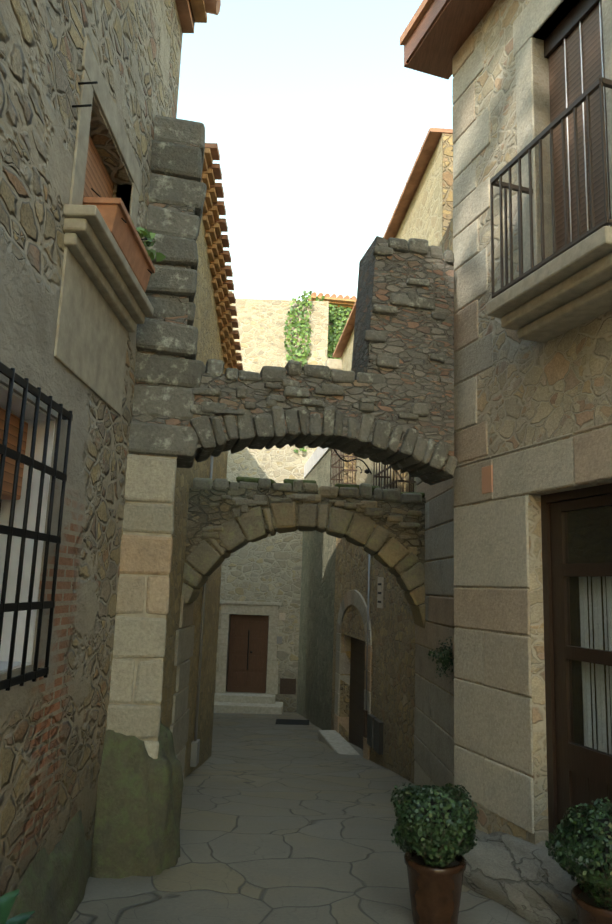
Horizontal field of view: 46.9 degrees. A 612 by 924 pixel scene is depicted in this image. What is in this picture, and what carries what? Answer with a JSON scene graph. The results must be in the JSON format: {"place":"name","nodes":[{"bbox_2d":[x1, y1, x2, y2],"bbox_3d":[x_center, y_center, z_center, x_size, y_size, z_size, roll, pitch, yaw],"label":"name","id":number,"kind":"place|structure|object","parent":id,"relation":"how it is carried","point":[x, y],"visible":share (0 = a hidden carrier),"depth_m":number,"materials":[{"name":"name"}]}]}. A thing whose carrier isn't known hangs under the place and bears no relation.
{"place":"outdoors","nodes":[
{"label":"outdoors","id":0,"kind":"place"},
{"bbox_2d":[0,0,182,896],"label":"house wall","id":1,"kind":"structure","parent":0,"point":[53,724],"depth_m":3.63,"materials":[{"name":"grey stone"}]},
{"bbox_2d":[0,383,55,672],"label":"window","id":2,"kind":"structure","parent":1,"relation":"attached to","point":[16,404],"depth_m":3.44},
{"bbox_2d":[0,407,27,499],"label":"blind window","id":3,"kind":"structure","parent":2,"relation":"attached to","point":[9,467],"depth_m":3.34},
{"bbox_2d":[0,362,72,690],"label":"grille window","id":4,"kind":"structure","parent":1,"relation":"attached to","point":[23,533],"depth_m":3.12,"materials":[{"name":"black metal"}]},
{"bbox_2d":[83,135,113,197],"bbox_3d":[-1.334,-1.589,4.267,0.040,0.740,0.880,2,-10,1],"label":"blind window","id":5,"kind":"structure","parent":1,"relation":"attached to","point":[98,180],"depth_m":4.38,"materials":[{"name":"brown wood"}]},
{"bbox_2d":[175,0,194,32],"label":"house roof","id":6,"kind":"structure","parent":1,"relation":"on","point":[184,9],"depth_m":6.10,"materials":[{"name":"brown wood"}]},
{"bbox_2d":[54,37,153,415],"bbox_3d":[-1.180,-1.283,4.213,0.270,1.770,1.340,2,-10,1],"label":"window surround","id":7,"kind":"object","parent":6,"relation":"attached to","point":[105,307],"visible":0.71,"depth_m":3.94,"materials":[{"name":"grey stone"}]},
{"bbox_2d":[72,81,151,273],"bbox_3d":[-1.090,-1.572,4.263,0.215,0.608,1.411,2,-10,1],"label":"joint","id":8,"kind":"object","parent":7,"relation":"on","point":[85,105],"visible":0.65,"depth_m":3.67,"materials":[{"name":"black metal"}]},
{"bbox_2d":[82,197,154,291],"bbox_3d":[-1.109,-1.266,4.219,0.217,0.185,0.864,2,-10,1],"label":"planter trough","id":9,"kind":"object","parent":7,"relation":"on","point":[113,212],"visible":0.44,"depth_m":4.02,"materials":[{"name":"orange ceramic"}]},
{"bbox_2d":[132,220,165,261],"bbox_3d":[-1.083,-1.398,4.549,0.313,0.250,0.330,2,-10,1],"label":"planter plant","id":10,"kind":"object","parent":9,"relation":"in","point":[146,233],"visible":0.38,"depth_m":4.50,"materials":[{"name":"green plant"}]},
{"bbox_2d":[189,0,220,24],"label":"roof tiles","id":11,"kind":"object","parent":1,"relation":"attached to","point":[201,9],"visible":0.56,"depth_m":6.19,"materials":[{"name":"orange ceramic"}]},
{"bbox_2d":[170,595,194,781],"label":"wall","id":12,"kind":"structure","parent":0,"point":[184,648],"depth_m":7.22,"materials":[{"name":"grey stone"}]},
{"bbox_2d":[68,712,532,923],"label":"stone pavement","id":13,"kind":"structure","parent":0,"point":[285,824],"depth_m":5.06,"materials":[{"name":"grey stone"}]},
{"bbox_2d":[0,889,34,923],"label":"plant leaves","id":14,"kind":"object","parent":13,"relation":"on","point":[7,900],"visible":1,"depth_m":2.65,"materials":[{"name":"green plant"}]},
{"bbox_2d":[7,809,92,923],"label":"rock","id":15,"kind":"object","parent":13,"relation":"on","point":[51,887],"visible":0.35,"depth_m":3.64,"materials":[{"name":"grey stone"}]},
{"bbox_2d":[90,721,182,878],"bbox_3d":[-1.269,2.696,4.646,0.916,2.293,0.721,2,-10,1],"label":"pillar base","id":16,"kind":"object","parent":13,"relation":"on","point":[138,812],"visible":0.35,"depth_m":4.47,"materials":[{"name":"green stone"}]},
{"bbox_2d":[109,454,176,741],"bbox_3d":[-1.207,1.565,4.923,0.370,3.190,0.490,4,-10,-12],"label":"joint","id":17,"kind":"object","parent":16,"relation":"on","point":[144,614],"visible":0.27,"depth_m":4.79,"materials":[{"name":"beige concrete"}]},
{"bbox_2d":[106,454,176,758],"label":"stone pillar","id":18,"kind":"structure","parent":17,"relation":"attached to","point":[150,479],"depth_m":4.78,"materials":[{"name":"beige stone"}]},
{"bbox_2d":[128,115,206,467],"bbox_3d":[-1.032,-1.315,5.427,0.541,2.665,0.584,4,-10,-12],"label":"stone pillar","id":19,"kind":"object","parent":18,"relation":"on","point":[176,235],"visible":0.67,"depth_m":5.16,"materials":[{"name":"grey stone"}]},
{"bbox_2d":[129,140,198,459],"bbox_3d":[-1.100,-1.210,5.415,0.370,2.450,0.490,4,-10,-12],"label":"joint","id":20,"kind":"object","parent":17,"relation":"on","point":[169,420],"visible":0.21,"depth_m":5.16,"materials":[{"name":"grey concrete"}]},
{"bbox_2d":[160,212,227,777],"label":"wall","id":21,"kind":"structure","parent":13,"relation":"on","point":[205,323],"depth_m":8.05,"materials":[{"name":"beige"}]},
{"bbox_2d":[190,455,212,766],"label":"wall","id":22,"kind":"structure","parent":21,"relation":"attached to","point":[195,750],"depth_m":8.27,"materials":[{"name":"grey stone"}]},
{"bbox_2d":[201,143,242,370],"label":"roof tiles","id":23,"kind":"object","parent":21,"relation":"attached to","point":[215,226],"visible":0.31,"depth_m":8.29,"materials":[{"name":"tile"}]},
{"bbox_2d":[214,600,282,713],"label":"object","id":24,"kind":"structure","parent":13,"relation":"on","point":[224,702],"depth_m":17.86,"materials":[{"name":"beige stone"}]},
{"bbox_2d":[215,299,310,711],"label":"tower wall","id":25,"kind":"structure","parent":13,"relation":"on","point":[268,568],"depth_m":18.43,"materials":[{"name":"beige"}]},
{"bbox_2d":[227,615,268,692],"bbox_3d":[-1.490,4.926,18.129,0.980,1.920,0.075,2,-10,1],"label":"door leaf","id":26,"kind":"object","parent":25,"relation":"attached to","point":[242,678],"visible":1,"depth_m":18.10,"materials":[{"name":"brown wood"}]},
{"bbox_2d":[247,630,251,669],"bbox_3d":[-1.439,4.830,18.092,0.127,1.000,0.060,2,-10,1],"label":"door ironwork","id":27,"kind":"object","parent":26,"relation":"attached to","point":[248,649],"depth_m":18.08,"materials":[{"name":"black metal"}]},
{"bbox_2d":[277,636,281,643],"bbox_3d":[-0.678,4.544,17.992,0.140,0.180,0.030,2,-10,1],"label":"intercom","id":28,"kind":"object","parent":25,"relation":"attached to","point":[279,639],"visible":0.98,"depth_m":17.98,"materials":[{"name":"grey metal"}]},
{"bbox_2d":[279,613,285,619],"bbox_3d":[-0.608,3.966,18.099,0.160,0.180,0.020,2,-10,1],"label":"number tile","id":29,"kind":"object","parent":25,"relation":"attached to","point":[281,616],"visible":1,"depth_m":18.09,"materials":[{"name":"ceramic"}]},
{"bbox_2d":[280,678,295,693],"bbox_3d":[-0.457,5.666,17.798,0.400,0.380,0.020,2,-10,1],"label":"meter box","id":30,"kind":"object","parent":25,"relation":"attached to","point":[287,686],"visible":1,"depth_m":17.79,"materials":[{"name":"metal"}]},
{"bbox_2d":[275,719,308,724],"bbox_3d":[-0.281,5.469,14.796,0.700,0.016,0.600,2,-10,1],"label":"doormat","id":31,"kind":"object","parent":13,"relation":"on","point":[291,722],"visible":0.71,"depth_m":14.80,"materials":[{"name":"black rubber"}]},
{"bbox_2d":[182,501,426,627],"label":"arch voussoirs","id":32,"kind":"object","parent":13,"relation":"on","point":[205,558],"visible":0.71,"depth_m":7.30,"materials":[{"name":"beige stone"}]},
{"bbox_2d":[180,236,453,485],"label":"arch wall","id":33,"kind":"structure","parent":13,"relation":"on","point":[415,338],"depth_m":5.54,"materials":[{"name":"grey stone"}]},
{"bbox_2d":[190,245,445,420],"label":"arch stones","id":34,"kind":"object","parent":33,"relation":"attached to","point":[292,388],"visible":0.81,"depth_m":5.43,"materials":[{"name":"grey stone"}]},
{"bbox_2d":[182,406,457,483],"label":"arch voussoirs","id":35,"kind":"object","parent":33,"relation":"attached to","point":[415,449],"visible":0.9,"depth_m":5.34,"materials":[{"name":"grey stone"}]},
{"bbox_2d":[203,237,453,383],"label":"coping stones","id":36,"kind":"object","parent":33,"relation":"on","point":[213,367],"visible":0.4,"depth_m":5.34,"materials":[{"name":"grey stone"}]},
{"bbox_2d":[297,448,337,729],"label":"building wall","id":37,"kind":"structure","parent":13,"relation":"on","point":[315,672],"depth_m":15.04,"materials":[{"name":"grey"}]},
{"bbox_2d":[304,447,329,477],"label":"white terrace parapet","id":38,"kind":"structure","parent":37,"relation":"on","point":[317,455],"depth_m":16.76,"materials":[{"name":"white paint"}]},
{"bbox_2d":[318,730,359,754],"bbox_3d":[0.538,4.676,10.943,0.320,0.535,2.300,3,-10,-8],"label":"doorstep","id":39,"kind":"object","parent":13,"relation":"on","point":[335,741],"visible":0.15,"depth_m":11.22,"materials":[{"name":"grey stone"}]},
{"bbox_2d":[334,590,371,759],"bbox_3d":[0.844,3.471,11.223,0.285,2.823,2.456,3,-10,-8],"label":"door surround","id":40,"kind":"object","parent":13,"relation":"on","point":[355,598],"visible":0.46,"depth_m":11.97,"materials":[{"name":"grey stone"}]},
{"bbox_2d":[349,637,365,749],"bbox_3d":[0.900,3.562,11.217,0.001,2.509,1.850,3,-10,-8],"label":"garage door leaf","id":41,"kind":"object","parent":40,"relation":"in","point":[356,701],"visible":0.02,"depth_m":11.56,"materials":[{"name":"brown wood"}]},
{"bbox_2d":[363,709,367,737],"bbox_3d":[0.861,3.730,10.047,0.060,0.370,0.100,3,-10,-8],"label":"brown meter box","id":42,"kind":"object","parent":40,"relation":"on","point":[365,724],"visible":0.54,"depth_m":10.01,"materials":[{"name":"metal"}]},
{"bbox_2d":[331,133,453,783],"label":"wall","id":43,"kind":"structure","parent":13,"relation":"on","point":[393,672],"depth_m":9.31,"materials":[{"name":"beige paint"}]},
{"bbox_2d":[325,358,341,369],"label":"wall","id":44,"kind":"structure","parent":43,"relation":"attached to","point":[335,364],"depth_m":13.61,"materials":[{"name":"paint"}]},
{"bbox_2d":[330,449,356,485],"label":"cage window","id":45,"kind":"structure","parent":43,"relation":"attached to","point":[339,460],"depth_m":12.19,"materials":[{"name":"brown metal"}]},
{"bbox_2d":[334,449,371,473],"bbox_3d":[0.683,-0.138,10.752,0.688,0.625,0.118,3,-10,-6],"label":"wall lamp bracket","id":46,"kind":"object","parent":43,"relation":"attached to","point":[367,471],"visible":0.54,"depth_m":10.73,"materials":[{"name":"black metal"}]},
{"bbox_2d":[365,553,369,709],"bbox_3d":[0.906,2.402,10.291,0.030,2.330,0.030,6,-11,-22],"label":"pipe","id":47,"kind":"object","parent":43,"relation":"attached to","point":[368,601],"visible":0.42,"depth_m":10.31,"materials":[{"name":"grey metal"}]},
{"bbox_2d":[367,714,383,754],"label":"mailboxes","id":48,"kind":"object","parent":43,"relation":"attached to","point":[375,726],"visible":0.98,"depth_m":9.44,"materials":[{"name":"grey metal"}]},
{"bbox_2d":[377,577,383,607],"bbox_3d":[1.034,1.818,9.806,0.020,0.420,0.260,3,-10,-8],"label":"wall sign","id":49,"kind":"object","parent":43,"relation":"attached to","point":[380,589],"visible":0.96,"depth_m":9.77,"materials":[{"name":"grey metal"}]},
{"bbox_2d":[337,133,442,491],"bbox_3d":[1.086,-1.233,10.756,0.001,4.400,5.799,3,-10,-8],"label":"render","id":50,"kind":"object","parent":43,"relation":"attached to","point":[422,219],"visible":0.23,"depth_m":8.95,"materials":[{"name":"beige paint"}]},
{"bbox_2d":[333,128,452,357],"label":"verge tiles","id":51,"kind":"object","parent":43,"relation":"on","point":[427,149],"visible":0.29,"depth_m":9.34,"materials":[{"name":"brown ceramic"}]},
{"bbox_2d":[373,462,415,491],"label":"cage window","id":52,"kind":"structure","parent":43,"relation":"attached to","point":[387,477],"depth_m":9.02,"materials":[{"name":"black metal"}]},
{"bbox_2d":[379,472,413,491],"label":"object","id":53,"kind":"object","parent":52,"relation":"in","point":[399,487],"depth_m":8.69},
{"bbox_2d":[415,217,455,781],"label":"link wall","id":54,"kind":"structure","parent":13,"relation":"on","point":[446,243],"depth_m":6.82,"materials":[{"name":"beige stone"}]},
{"bbox_2d":[428,637,453,680],"bbox_3d":[1.190,1.690,6.034,0.286,0.392,0.324,-2,-11,19],"label":"wall plant","id":55,"kind":"object","parent":54,"relation":"attached to","point":[447,655],"depth_m":6.01,"materials":[{"name":"green plant"}]},
{"bbox_2d":[404,850,466,923],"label":"boxwood pot","id":56,"kind":"object","parent":13,"relation":"on","point":[435,895],"visible":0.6,"depth_m":3.72,"materials":[{"name":"brown ceramic"}]},
{"bbox_2d":[391,782,478,866],"bbox_3d":[0.710,2.001,3.913,0.480,0.417,0.488,2,-10,1],"label":"boxwood","id":57,"kind":"object","parent":56,"relation":"in","point":[462,827],"depth_m":3.79,"materials":[{"name":"green plant"}]},
{"bbox_2d":[410,855,459,866],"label":"potting soil","id":58,"kind":"structure","parent":56,"relation":"in","point":[417,859],"depth_m":3.88,"materials":[{"name":"brown soil"}]},
{"bbox_2d":[394,823,604,923],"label":"house footing rock","id":59,"kind":"object","parent":13,"relation":"on","point":[529,881],"visible":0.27,"depth_m":4.14,"materials":[{"name":"grey stone"}]},
{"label":"house","id":60,"kind":"object","parent":13,"relation":"on","visible":0},
{"bbox_2d":[482,465,492,493],"bbox_3d":[1.337,0.130,5.188,0.020,0.200,0.130,5,-11,-18],"label":"brick","id":61,"kind":"object","parent":60,"relation":"attached to","point":[487,479],"visible":0.9,"depth_m":5.17,"materials":[{"name":"beige ceramic"}]},
{"bbox_2d":[513,0,611,272],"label":"balcony door surround","id":62,"kind":"object","parent":60,"relation":"attached to","point":[531,19],"visible":0.48,"depth_m":5.06,"materials":[{"name":"beige stone"}]},
{"bbox_2d":[544,0,601,57],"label":"shutter box","id":63,"kind":"object","parent":62,"relation":"attached to","point":[568,24],"visible":0.67,"depth_m":4.94,"materials":[{"name":"brown wood"}]},
{"bbox_2d":[548,1,611,250],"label":"balcony door","id":64,"kind":"structure","parent":62,"relation":"attached to","point":[591,50],"depth_m":4.77,"materials":[{"name":"brown wood"}]},
{"bbox_2d":[564,0,609,241],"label":"balcony blind cords","id":65,"kind":"object","parent":64,"relation":"attached to","point":[584,124],"visible":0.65,"depth_m":4.70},
{"bbox_2d":[541,483,611,846],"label":"door frame","id":66,"kind":"object","parent":60,"relation":"attached to","point":[577,774],"visible":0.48,"depth_m":4.41,"materials":[{"name":"brown wood"}]},
{"bbox_2d":[564,505,611,755],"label":"door glass","id":67,"kind":"object","parent":66,"relation":"in","point":[581,624],"visible":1,"depth_m":4.28,"materials":[{"name":"clear glass"}]},
{"bbox_2d":[579,577,611,754],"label":"door curtain","id":68,"kind":"object","parent":66,"relation":"attached to","point":[587,693],"depth_m":4.26,"materials":[{"name":"white fabric"}]},
{"bbox_2d":[183,485,425,605],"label":"arch wall","id":69,"kind":"structure","parent":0,"point":[202,513],"depth_m":7.35,"materials":[{"name":"stone"}]},
{"bbox_2d":[193,477,421,502],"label":"coping stones","id":70,"kind":"object","parent":69,"relation":"on","point":[395,495],"visible":0.81,"depth_m":7.38,"materials":[{"name":"grey stone"}]},
{"bbox_2d":[213,476,424,497],"bbox_3d":[0.129,0.283,7.634,2.519,0.162,0.435,2,-10,1],"label":"arch moss","id":71,"kind":"object","parent":70,"relation":"on","point":[248,479],"visible":0.15,"depth_m":7.45,"materials":[{"name":"green plant"}]},
{"bbox_2d":[201,494,421,554],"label":"stones","id":72,"kind":"object","parent":69,"relation":"attached to","point":[368,508],"visible":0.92,"depth_m":7.33,"materials":[{"name":"stone"}]},
{"bbox_2d":[176,0,453,300],"label":"sky","id":73,"kind":"structure","parent":0,"point":[317,120],"materials":[{"name":"white"}]},
{"bbox_2d":[308,292,355,308],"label":"tiled roof","id":74,"kind":"structure","parent":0,"point":[345,301],"depth_m":20.07,"materials":[{"name":"orange ceramic"}]},
{"bbox_2d":[327,308,350,358],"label":"tiled house wall","id":75,"kind":"structure","parent":0,"point":[330,323],"depth_m":20.24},
{"bbox_2d":[414,432,456,801],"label":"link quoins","id":76,"kind":"object","parent":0,"point":[433,741],"visible":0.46,"depth_m":6.63,"materials":[{"name":"grey stone"}]},
{"bbox_2d":[455,0,611,844],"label":"house wall","id":77,"kind":"structure","parent":0,"point":[530,392],"depth_m":4.77,"materials":[{"name":"beige stone"}]},
{"bbox_2d":[400,0,432,44],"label":"house roof","id":78,"kind":"structure","parent":77,"relation":"on","point":[415,20],"depth_m":6.25,"materials":[{"name":"orange ceramic"}]},
{"bbox_2d":[404,0,495,79],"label":"roof eave","id":79,"kind":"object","parent":77,"relation":"attached to","point":[441,33],"depth_m":6.10,"materials":[{"name":"brown wood"}]},
{"bbox_2d":[452,30,611,833],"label":"corner stones","id":80,"kind":"object","parent":77,"relation":"attached to","point":[491,544],"visible":0.67,"depth_m":5.07,"materials":[{"name":"beige stone"}]},
{"bbox_2d":[486,226,611,342],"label":"balcony slab","id":81,"kind":"structure","parent":77,"relation":"attached to","point":[568,290],"depth_m":4.18,"materials":[{"name":"beige stone"}]},
{"bbox_2d":[490,77,611,297],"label":"balcony railing","id":82,"kind":"object","parent":81,"relation":"on","point":[599,83],"visible":0.94,"depth_m":4.26,"materials":[{"name":"black metal"}]},
{"bbox_2d":[571,882,611,923],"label":"plant pot","id":83,"kind":"object","parent":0,"point":[587,913],"visible":0.6,"depth_m":3.37,"materials":[{"name":"brown ceramic"}]},
{"bbox_2d":[545,797,611,909],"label":"boxwood","id":84,"kind":"object","parent":83,"relation":"in","point":[580,870],"depth_m":3.44,"materials":[{"name":"green plant"}]},
{"bbox_2d":[578,891,611,909],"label":"potting soil","id":85,"kind":"structure","parent":83,"relation":"in","point":[584,896],"depth_m":3.49,"materials":[{"name":"brown soil"}]},
{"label":"tiled house","id":86,"kind":"object","parent":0,"visible":0},
{"bbox_2d":[305,301,328,462],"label":"building wall","id":87,"kind":"structure","parent":86,"relation":"attached to","point":[319,314],"depth_m":19.42,"materials":[{"name":"beige"}]},
{"bbox_2d":[283,290,352,452],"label":"ivy wall","id":88,"kind":"structure","parent":86,"relation":"attached to","point":[341,316],"depth_m":19.41,"materials":[{"name":"green plant"}]}
]}

